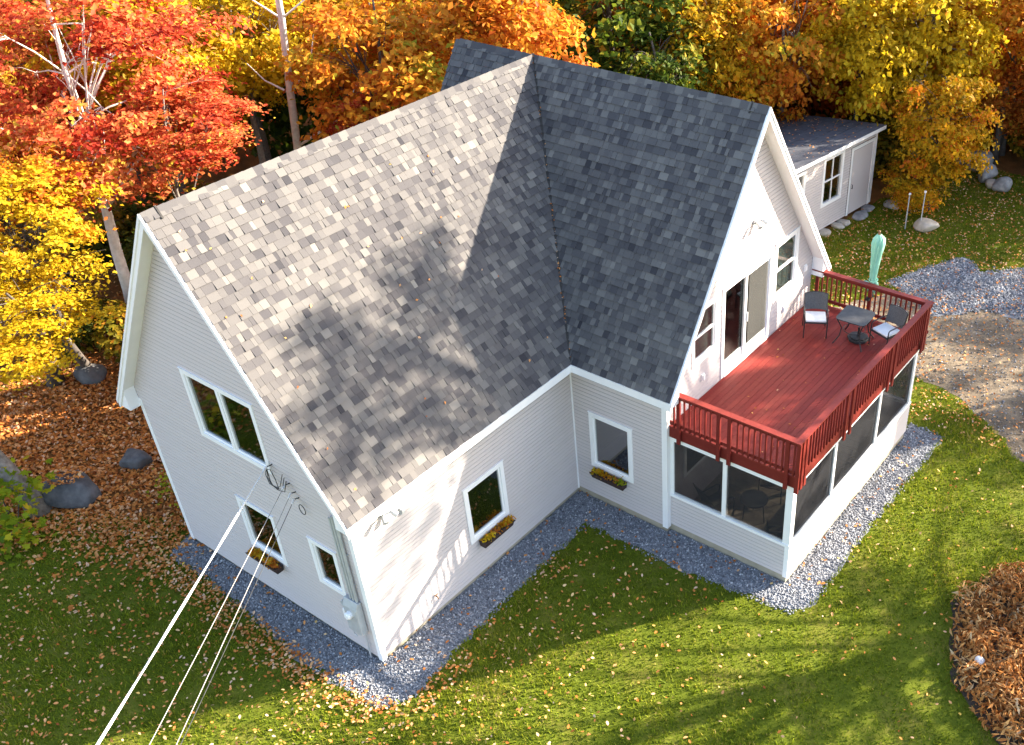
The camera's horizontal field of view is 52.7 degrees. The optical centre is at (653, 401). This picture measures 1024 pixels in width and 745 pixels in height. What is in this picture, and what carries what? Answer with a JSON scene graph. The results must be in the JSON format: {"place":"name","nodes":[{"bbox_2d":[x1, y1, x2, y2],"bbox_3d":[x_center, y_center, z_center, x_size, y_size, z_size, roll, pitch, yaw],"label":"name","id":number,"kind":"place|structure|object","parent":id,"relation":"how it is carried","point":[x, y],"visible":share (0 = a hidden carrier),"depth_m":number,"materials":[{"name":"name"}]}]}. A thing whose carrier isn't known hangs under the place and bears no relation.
{"place":"outdoors","nodes":[
{"label":"outdoors","id":0,"kind":"place"},
{"bbox_2d":[0,163,1023,744],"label":"lawn","id":1,"kind":"structure","parent":0,"point":[590,635],"depth_m":21.63,"materials":[{"name":"green plant"}]},
{"bbox_2d":[0,455,56,566],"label":"maple sapling","id":2,"kind":"object","parent":1,"relation":"on","point":[9,521],"visible":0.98,"depth_m":24.15,"materials":[{"name":"green plant"}]},
{"bbox_2d":[116,38,933,661],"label":"house","id":3,"kind":"structure","parent":1,"relation":"on","point":[676,226],"depth_m":21.70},
{"bbox_2d":[96,464,271,744],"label":"overhead cable","id":4,"kind":"object","parent":3,"relation":"attached to","point":[159,643],"visible":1,"depth_m":15.65,"materials":[{"name":"white metal"}]},
{"bbox_2d":[265,469,285,491],"bbox_3d":[-7.248,1.510,19.539,0.625,0.450,0.076,22,42,28],"label":"drip loop","id":5,"kind":"object","parent":4,"relation":"hanging from","point":[270,482],"visible":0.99,"depth_m":19.59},
{"bbox_2d":[149,483,289,744],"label":"overhead cable","id":6,"kind":"object","parent":3,"relation":"attached to","point":[283,487],"visible":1,"depth_m":16.00,"materials":[{"name":"metal"}]},
{"bbox_2d":[177,366,271,474],"bbox_3d":[-8.324,0.360,19.863,2.280,1.690,0.110,22,42,28],"label":"window","id":7,"kind":"structure","parent":3,"relation":"in","point":[233,446],"depth_m":19.98,"materials":[{"name":"white plastic"}]},
{"bbox_2d":[176,491,295,744],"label":"overhead cable","id":8,"kind":"object","parent":3,"relation":"attached to","point":[290,494],"visible":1,"depth_m":16.30,"materials":[{"name":"metal"}]},
{"bbox_2d":[180,497,298,744],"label":"overhead cable","id":9,"kind":"object","parent":3,"relation":"attached to","point":[293,501],"visible":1,"depth_m":16.35,"materials":[{"name":"white rubber"}]},
{"bbox_2d":[234,494,288,566],"bbox_3d":[-8.263,2.726,21.565,1.260,1.440,0.110,22,42,28],"label":"window","id":10,"kind":"structure","parent":3,"relation":"in","point":[281,557],"depth_m":21.71,"materials":[{"name":"white plastic"}]},
{"bbox_2d":[245,547,283,573],"bbox_3d":[-8.394,3.392,21.932,1.044,0.355,0.338,22,42,28],"label":"window box","id":11,"kind":"object","parent":3,"relation":"attached to","point":[271,564],"visible":0.94,"depth_m":21.85,"materials":[{"name":"gold plant"}]},
{"bbox_2d":[306,536,346,595],"bbox_3d":[-6.535,3.326,20.497,0.870,1.270,0.110,22,42,28],"label":"window","id":12,"kind":"structure","parent":3,"relation":"in","point":[340,588],"depth_m":20.56,"materials":[{"name":"white plastic"}]},
{"bbox_2d":[178,155,547,489],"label":"stray roof leaves","id":13,"kind":"object","parent":3,"relation":"on","point":[345,206],"visible":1,"depth_m":20.00,"materials":[{"name":"orange plant"}]},
{"bbox_2d":[462,459,509,544],"bbox_3d":[-3.689,2.218,22.419,0.110,1.580,1.280,22,42,28],"label":"window","id":14,"kind":"structure","parent":3,"relation":"in","point":[498,467],"depth_m":22.51,"materials":[{"name":"white plastic"}]},
{"bbox_2d":[479,515,515,547],"bbox_3d":[-3.489,2.885,22.910,0.338,0.337,1.102,22,42,28],"label":"window box","id":15,"kind":"object","parent":3,"relation":"attached to","point":[496,532],"visible":1,"depth_m":22.85,"materials":[{"name":"yellow plant"}]},
{"bbox_2d":[532,55,570,356],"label":"valley leaves","id":16,"kind":"object","parent":3,"relation":"attached to","point":[556,235],"visible":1,"depth_m":23.02,"materials":[{"name":"brown plant"}]},
{"bbox_2d":[589,467,626,490],"bbox_3d":[-1.078,1.838,24.345,1.047,0.332,0.303,22,42,28],"label":"window box","id":17,"kind":"object","parent":3,"relation":"attached to","point":[608,479],"visible":1,"depth_m":24.32,"materials":[{"name":"yellow plant"}]},
{"bbox_2d":[587,410,633,483],"bbox_3d":[-0.969,1.071,23.937,1.280,1.630,0.110,22,42,28],"label":"window","id":18,"kind":"structure","parent":3,"relation":"in","point":[592,416],"depth_m":24.00,"materials":[{"name":"white plastic"}]},
{"bbox_2d":[691,293,719,369],"bbox_3d":[1.109,-1.536,22.434,0.135,1.430,1.080,22,42,28],"label":"window","id":19,"kind":"structure","parent":3,"relation":"in","point":[707,334],"depth_m":22.60,"materials":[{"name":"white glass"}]},
{"bbox_2d":[720,250,773,378],"bbox_3d":[2.159,-2.045,23.901,0.160,2.400,2.220,22,42,28],"label":"sliding door","id":20,"kind":"structure","parent":3,"relation":"in","point":[760,281],"depth_m":24.11,"materials":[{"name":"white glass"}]},
{"bbox_2d":[772,225,800,302],"bbox_3d":[3.209,-3.343,24.811,0.135,1.600,1.200,22,42,28],"label":"window","id":21,"kind":"structure","parent":3,"relation":"in","point":[787,249],"depth_m":24.91,"materials":[{"name":"white glass"}]},
{"bbox_2d":[726,310,875,451],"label":"deck leaves","id":22,"kind":"object","parent":3,"relation":"on","point":[805,382],"visible":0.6,"depth_m":23.93,"materials":[{"name":"orange plant"}]},
{"bbox_2d":[802,291,828,338],"bbox_3d":[4.033,-2.150,25.261,0.590,0.961,0.695,2,36,5],"label":"terrace chair","id":23,"kind":"object","parent":3,"relation":"on","point":[815,299],"visible":1,"depth_m":25.27,"materials":[{"name":"black metal"}]},
{"bbox_2d":[832,305,875,351],"bbox_3d":[4.937,-1.790,24.945,0.789,0.735,0.789,20,41,27],"label":"bistro table","id":24,"kind":"object","parent":3,"relation":"on","point":[855,315],"visible":1,"depth_m":24.73,"materials":[{"name":"metal"}]},
{"bbox_2d":[847,327,868,343],"bbox_3d":[5.072,-1.678,25.108,0.499,0.340,0.499,-3,36,-3],"label":"umbrella base","id":25,"kind":"object","parent":3,"relation":"on","point":[864,338],"visible":0.95,"depth_m":25.07,"materials":[{"name":"black metal"}]},
{"bbox_2d":[863,230,885,310],"bbox_3d":[5.516,-3.090,25.543,0.400,2.600,0.359,-11,37,-13],"label":"closed parasol","id":26,"kind":"object","parent":3,"relation":"attached to","point":[878,243],"visible":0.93,"depth_m":25.16,"materials":[{"name":"teal fabric"}]},
{"bbox_2d":[868,304,908,344],"bbox_3d":[5.723,-1.764,24.684,0.695,0.961,0.590,-23,41,-27],"label":"terrace chair","id":27,"kind":"object","parent":3,"relation":"on","point":[897,315],"visible":0.81,"depth_m":24.64,"materials":[{"name":"black metal"}]},
{"bbox_2d":[169,422,941,709],"bbox_3d":[-1.322,3.647,23.657,19.489,0.001,6.414,-8,36,-9],"label":"gravel bed","id":28,"kind":"object","parent":1,"relation":"on","point":[304,642],"visible":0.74,"depth_m":23.08,"materials":[{"name":"grey gravel"}]},
{"bbox_2d":[147,258,1023,722],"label":"leaf drift","id":29,"kind":"object","parent":1,"relation":"on","point":[309,676],"visible":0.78,"depth_m":22.26,"materials":[{"name":"brown plant"}]},
{"bbox_2d":[818,228,830,236],"bbox_3d":[6.191,-6.114,36.857,0.506,0.194,0.504,1,36,3],"label":"stone slab","id":30,"kind":"object","parent":1,"relation":"on","point":[822,231],"depth_m":36.74,"materials":[{"name":"grey stone"}]},
{"bbox_2d":[830,222,844,229],"bbox_3d":[6.750,-6.431,37.251,0.594,0.175,0.406,30,46,35],"label":"stone slab","id":31,"kind":"object","parent":1,"relation":"on","point":[835,225],"depth_m":37.13,"materials":[{"name":"grey stone"}]},
{"bbox_2d":[836,219,849,225],"bbox_3d":[7.028,-6.589,37.496,0.540,0.178,0.462,30,46,35],"label":"stone slab","id":32,"kind":"object","parent":1,"relation":"on","point":[845,222],"depth_m":37.39,"materials":[{"name":"grey stone"}]},
{"bbox_2d":[852,210,867,220],"bbox_3d":[7.740,-6.919,37.918,0.577,0.198,0.876,30,46,35],"label":"stone slab","id":33,"kind":"object","parent":1,"relation":"on","point":[860,215],"depth_m":37.74,"materials":[{"name":"stone"}]},
{"bbox_2d":[861,204,874,211],"bbox_3d":[8.075,-7.277,38.397,0.552,0.195,0.544,30,46,35],"label":"stone slab","id":34,"kind":"object","parent":1,"relation":"on","point":[867,207],"depth_m":38.30,"materials":[{"name":"stone"}]},
{"bbox_2d":[883,199,898,209],"bbox_3d":[9.065,-7.419,38.481,0.624,0.397,0.624,-11,37,-13],"label":"boulder","id":35,"kind":"object","parent":1,"relation":"on","point":[887,204],"visible":0.55,"depth_m":38.33,"materials":[{"name":"stone"}]},
{"bbox_2d":[904,193,910,228],"bbox_3d":[9.165,-6.838,36.653,0.063,1.410,0.063,22,42,28],"label":"metal post","id":36,"kind":"object","parent":1,"relation":"on","point":[907,210],"visible":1,"depth_m":36.60,"materials":[{"name":"silver metal"}]},
{"bbox_2d":[876,153,955,215],"bbox_3d":[9.630,-7.999,37.302,2.736,2.518,2.582,-15,38,-18],"label":"bush","id":37,"kind":"object","parent":1,"relation":"on","point":[895,182],"visible":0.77,"depth_m":37.12,"materials":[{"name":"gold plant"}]},
{"bbox_2d":[921,191,926,219],"bbox_3d":[9.684,-6.849,36.571,0.063,1.510,0.063,22,42,28],"label":"metal post","id":38,"kind":"object","parent":1,"relation":"on","point":[923,203],"visible":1,"depth_m":36.38,"materials":[{"name":"silver metal"}]},
{"bbox_2d":[913,217,939,232],"bbox_3d":[9.870,-6.375,36.913,0.720,0.443,0.844,-23,41,-27],"label":"stone slab","id":39,"kind":"object","parent":1,"relation":"on","point":[924,225],"depth_m":36.71,"materials":[{"name":"grey stone"}]},
{"bbox_2d":[881,72,1004,209],"bbox_3d":[10.454,-9.489,36.879,4.359,5.401,4.357,22,42,28],"label":"maple tree","id":40,"kind":"object","parent":1,"relation":"on","point":[918,126],"visible":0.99,"depth_m":35.77,"materials":[{"name":"yellow plant"}]},
{"bbox_2d":[888,257,1023,318],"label":"crushed stone patch","id":41,"kind":"object","parent":1,"relation":"on","point":[959,313],"visible":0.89,"depth_m":33.50,"materials":[{"name":"grey gravel"}]},
{"bbox_2d":[885,257,1023,318],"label":"crushed stone","id":42,"kind":"object","parent":41,"relation":"on","point":[965,276],"visible":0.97,"depth_m":33.51,"materials":[{"name":"grey gravel"}]},
{"bbox_2d":[967,150,993,171],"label":"boulder","id":43,"kind":"object","parent":1,"relation":"on","point":[990,155],"visible":0.3,"depth_m":40.84,"materials":[{"name":"stone"}]},
{"bbox_2d":[949,567,1023,744],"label":"planting bed","id":44,"kind":"object","parent":1,"relation":"on","point":[970,702],"visible":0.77,"depth_m":21.05,"materials":[{"name":"soil"}]},
{"bbox_2d":[974,656,984,664],"bbox_3d":[6.623,5.273,20.665,0.207,0.193,0.178,22,42,28],"label":"stone","id":45,"kind":"object","parent":44,"relation":"on","point":[980,660],"visible":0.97,"depth_m":20.61,"materials":[{"name":"white stone"}]},
{"bbox_2d":[949,559,1023,744],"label":"withered perennials","id":46,"kind":"object","parent":44,"relation":"on","point":[1007,580],"visible":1,"depth_m":20.95,"materials":[{"name":"brown plant"}]},
{"bbox_2d":[978,163,997,182],"bbox_3d":[13.267,-9.083,40.252,0.771,0.707,1.054,1,36,2],"label":"boulder","id":47,"kind":"object","parent":1,"relation":"on","point":[985,175],"visible":0.76,"depth_m":39.95,"materials":[{"name":"stone"}]},
{"bbox_2d":[991,177,1012,191],"bbox_3d":[13.527,-8.407,39.434,0.759,0.638,0.675,-11,37,-13],"label":"boulder","id":48,"kind":"object","parent":1,"relation":"on","point":[1002,184],"visible":1,"depth_m":39.25,"materials":[{"name":"stone"}]},
{"bbox_2d":[1016,65,1023,107],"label":"maple tree","id":49,"kind":"object","parent":1,"relation":"on","point":[1021,98],"visible":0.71,"depth_m":39.41,"materials":[{"name":"brown plant"}]},
{"bbox_2d":[0,52,1023,625],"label":"forest floor","id":50,"kind":"structure","parent":0,"point":[94,430],"depth_m":27.64,"materials":[{"name":"orange plant"}]},
{"bbox_2d":[0,450,53,518],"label":"boulder","id":51,"kind":"object","parent":50,"relation":"on","point":[43,507],"visible":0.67,"depth_m":24.78,"materials":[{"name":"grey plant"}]},
{"bbox_2d":[0,105,101,350],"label":"maple tree","id":52,"kind":"object","parent":50,"relation":"on","point":[30,158],"visible":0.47,"depth_m":25.43,"materials":[{"name":"yellow plant"}]},
{"bbox_2d":[0,0,103,290],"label":"forest tree","id":53,"kind":"object","parent":50,"relation":"on","point":[55,83],"visible":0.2,"depth_m":29.73,"materials":[{"name":"red plant"}]},
{"bbox_2d":[0,267,125,396],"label":"maple tree","id":54,"kind":"object","parent":50,"relation":"on","point":[11,345],"visible":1,"depth_m":24.25,"materials":[{"name":"yellow plant"}]},
{"bbox_2d":[0,158,141,388],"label":"maple tree","id":55,"kind":"object","parent":50,"relation":"on","point":[13,255],"visible":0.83,"depth_m":24.96,"materials":[{"name":"yellow plant"}]},
{"bbox_2d":[41,465,101,507],"bbox_3d":[-14.682,2.202,25.489,1.462,0.900,1.106,3,36,6],"label":"boulder","id":56,"kind":"object","parent":50,"relation":"on","point":[74,488],"visible":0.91,"depth_m":25.24,"materials":[{"name":"grey stone"}]},
{"bbox_2d":[0,0,178,208],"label":"forest tree","id":57,"kind":"object","parent":50,"relation":"on","point":[138,172],"visible":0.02,"depth_m":32.09,"materials":[{"name":"orange plant"}]},
{"bbox_2d":[73,363,106,385],"bbox_3d":[-16.579,-0.766,29.974,1.062,0.740,0.772,14,39,19],"label":"boulder","id":58,"kind":"object","parent":50,"relation":"on","point":[93,373],"visible":0.88,"depth_m":29.68,"materials":[{"name":"grey stone"}]},
{"bbox_2d":[15,0,252,195],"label":"maple tree","id":59,"kind":"object","parent":50,"relation":"on","point":[116,72],"visible":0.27,"depth_m":30.03,"materials":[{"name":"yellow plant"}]},
{"bbox_2d":[0,0,269,303],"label":"maple tree","id":60,"kind":"object","parent":50,"relation":"on","point":[101,33],"visible":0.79,"depth_m":26.49,"materials":[{"name":"red plant"}]},
{"bbox_2d":[119,448,152,470],"bbox_3d":[-13.566,1.544,26.650,0.898,0.537,0.606,14,39,19],"label":"boulder","id":61,"kind":"object","parent":50,"relation":"on","point":[133,458],"visible":1,"depth_m":26.46,"materials":[{"name":"grey stone"}]},
{"bbox_2d":[133,463,178,507],"bbox_3d":[-11.426,1.169,25.429,2.162,2.295,2.816,14,39,20],"label":"shrub","id":62,"kind":"object","parent":50,"relation":"on","point":[163,485],"visible":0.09,"depth_m":25.36,"materials":[{"name":"green plant"}]},
{"bbox_2d":[72,73,275,197],"bbox_3d":[-12.821,-5.197,29.269,5.084,8.124,4.642,-9,37,-11],"label":"maple tree","id":63,"kind":"object","parent":50,"relation":"on","point":[219,104],"visible":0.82,"depth_m":27.12,"materials":[{"name":"red plant"}]},
{"bbox_2d":[144,0,316,163],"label":"maple tree","id":64,"kind":"object","parent":50,"relation":"on","point":[261,64],"visible":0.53,"depth_m":32.93,"materials":[{"name":"yellow plant"}]},
{"bbox_2d":[169,1,317,160],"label":"forest tree","id":65,"kind":"object","parent":50,"relation":"on","point":[265,145],"visible":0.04,"depth_m":37.63,"materials":[{"name":"yellow plant"}]},
{"bbox_2d":[238,0,356,149],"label":"birch tree","id":66,"kind":"object","parent":50,"relation":"on","point":[281,16],"visible":0.59,"depth_m":31.84,"materials":[{"name":"white plant"}]},
{"bbox_2d":[1,0,595,158],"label":"green wood","id":67,"kind":"object","parent":50,"relation":"on","point":[280,127],"visible":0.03,"depth_m":39.61,"materials":[{"name":"green plant"}]},
{"bbox_2d":[325,93,388,134],"bbox_3d":[-8.972,-6.778,32.792,2.879,6.409,2.822,22,42,28],"label":"maple tree","id":68,"kind":"object","parent":50,"relation":"on","point":[355,104],"visible":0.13,"depth_m":30.90,"materials":[{"name":"orange plant"}]},
{"bbox_2d":[290,0,445,109],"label":"forest tree","id":69,"kind":"object","parent":50,"relation":"on","point":[331,46],"visible":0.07,"depth_m":34.91,"materials":[{"name":"orange plant"}]},
{"bbox_2d":[271,0,469,141],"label":"maple tree","id":70,"kind":"object","parent":50,"relation":"on","point":[364,31],"visible":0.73,"depth_m":30.61,"materials":[{"name":"orange plant"}]},
{"bbox_2d":[0,0,954,123],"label":"orange wood","id":71,"kind":"object","parent":50,"relation":"on","point":[827,105],"visible":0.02,"depth_m":41.49,"materials":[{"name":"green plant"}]},
{"bbox_2d":[387,0,599,73],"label":"maple tree","id":72,"kind":"object","parent":50,"relation":"on","point":[489,22],"visible":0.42,"depth_m":30.87,"materials":[{"name":"orange plant"}]},
{"bbox_2d":[419,0,585,59],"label":"forest tree","id":73,"kind":"object","parent":50,"relation":"on","point":[421,1],"depth_m":36.55,"materials":[{"name":"orange plant"}]},
{"bbox_2d":[0,0,1022,153],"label":"wood","id":74,"kind":"object","parent":50,"relation":"on","point":[259,104],"depth_m":39.42,"materials":[{"name":"orange plant"}]},
{"bbox_2d":[24,84,1023,362],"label":"undergrowth","id":75,"kind":"object","parent":50,"relation":"on","point":[888,142],"visible":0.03,"depth_m":35.49,"materials":[{"name":"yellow plant"}]},
{"bbox_2d":[552,0,631,51],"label":"forest tree","id":76,"kind":"object","parent":50,"relation":"on","point":[572,9],"visible":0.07,"depth_m":39.37,"materials":[{"name":"orange plant"}]},
{"bbox_2d":[530,0,719,82],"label":"oak tree","id":77,"kind":"object","parent":50,"relation":"on","point":[621,23],"visible":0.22,"depth_m":35.46,"materials":[{"name":"green plant"}]},
{"bbox_2d":[598,13,721,92],"bbox_3d":[-0.153,-10.220,36.832,5.242,6.964,5.721,22,42,28],"label":"oak tree","id":78,"kind":"object","parent":50,"relation":"on","point":[659,70],"visible":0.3,"depth_m":35.01,"materials":[{"name":"green plant"}]},
{"bbox_2d":[608,0,735,70],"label":"forest tree","id":79,"kind":"object","parent":50,"relation":"on","point":[676,15],"visible":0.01,"depth_m":39.63,"materials":[{"name":"green plant"}]},
{"bbox_2d":[640,0,774,103],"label":"maple tree","id":80,"kind":"object","parent":50,"relation":"on","point":[713,28],"visible":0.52,"depth_m":35.99,"materials":[{"name":"orange plant"}]},
{"bbox_2d":[710,0,813,107],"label":"forest tree","id":81,"kind":"object","parent":50,"relation":"on","point":[779,33],"visible":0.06,"depth_m":39.61,"materials":[{"name":"brown plant"}]},
{"bbox_2d":[720,0,858,122],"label":"maple tree","id":82,"kind":"object","parent":50,"relation":"on","point":[786,68],"visible":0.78,"depth_m":36.58,"materials":[{"name":"orange plant"}]},
{"bbox_2d":[775,111,886,230],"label":"garden shed","id":83,"kind":"structure","parent":50,"relation":"on","point":[836,179],"depth_m":36.68,"materials":[{"name":"plastic"}]},
{"bbox_2d":[797,170,806,194],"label":"window","id":84,"kind":"structure","parent":83,"relation":"in","point":[803,174],"depth_m":34.71,"materials":[{"name":"white plastic"}]},
{"bbox_2d":[777,112,871,157],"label":"roof leaves","id":85,"kind":"object","parent":83,"relation":"on","point":[815,130],"visible":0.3,"depth_m":37.02,"materials":[{"name":"orange plant"}]},
{"bbox_2d":[820,150,844,208],"bbox_3d":[6.337,-7.890,36.057,0.090,1.860,1.240,29,45,34],"label":"window","id":86,"kind":"structure","parent":83,"relation":"in","point":[822,204],"depth_m":36.14,"materials":[{"name":"white plastic"}]},
{"bbox_2d":[845,136,875,215],"bbox_3d":[7.629,-8.249,37.390,0.080,2.638,1.516,29,45,34],"label":"door","id":87,"kind":"structure","parent":83,"relation":"in","point":[861,164],"depth_m":37.37,"materials":[{"name":"plastic"}]},
{"bbox_2d":[790,0,928,105],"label":"forest tree","id":88,"kind":"object","parent":50,"relation":"on","point":[844,84],"visible":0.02,"depth_m":41.12,"materials":[{"name":"orange plant"}]},
{"bbox_2d":[797,0,933,125],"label":"maple tree","id":89,"kind":"object","parent":50,"relation":"on","point":[874,86],"visible":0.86,"depth_m":36.12,"materials":[{"name":"yellow plant"}]},
{"bbox_2d":[857,0,1011,157],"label":"maple tree","id":90,"kind":"object","parent":50,"relation":"on","point":[926,37],"visible":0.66,"depth_m":36.50,"materials":[{"name":"yellow plant"}]},
{"bbox_2d":[907,0,1008,119],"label":"forest tree","id":91,"kind":"object","parent":50,"relation":"on","point":[952,25],"visible":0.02,"depth_m":39.48,"materials":[{"name":"plant"}]},
{"bbox_2d":[940,0,1023,164],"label":"maple tree","id":92,"kind":"object","parent":50,"relation":"on","point":[1012,17],"visible":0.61,"depth_m":38.05,"materials":[{"name":"orange plant"}]},
{"bbox_2d":[985,179,995,188],"bbox_3d":[13.214,-8.505,39.837,0.406,0.381,0.586,14,39,19],"label":"boulder","id":93,"kind":"object","parent":50,"relation":"on","point":[989,183],"visible":0.9,"depth_m":39.68,"materials":[{"name":"beige stone"}]},
{"bbox_2d":[958,49,1023,155],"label":"maple tree","id":94,"kind":"object","parent":50,"relation":"on","point":[996,101],"visible":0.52,"depth_m":40.03,"materials":[{"name":"brown plant"}]},
{"bbox_2d":[999,89,1023,147],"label":"maple tree","id":95,"kind":"object","parent":50,"relation":"on","point":[1020,119],"visible":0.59,"depth_m":40.53,"materials":[{"name":"brown plant"}]},
{"bbox_2d":[836,293,1023,461],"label":"dirt driveway","id":96,"kind":"structure","parent":0,"point":[1008,397],"depth_m":29.94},
{"bbox_2d":[833,291,1023,457],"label":"loose stones","id":97,"kind":"object","parent":96,"relation":"on","point":[994,319],"visible":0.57,"depth_m":30.15,"materials":[{"name":"grey gravel"}]}
]}

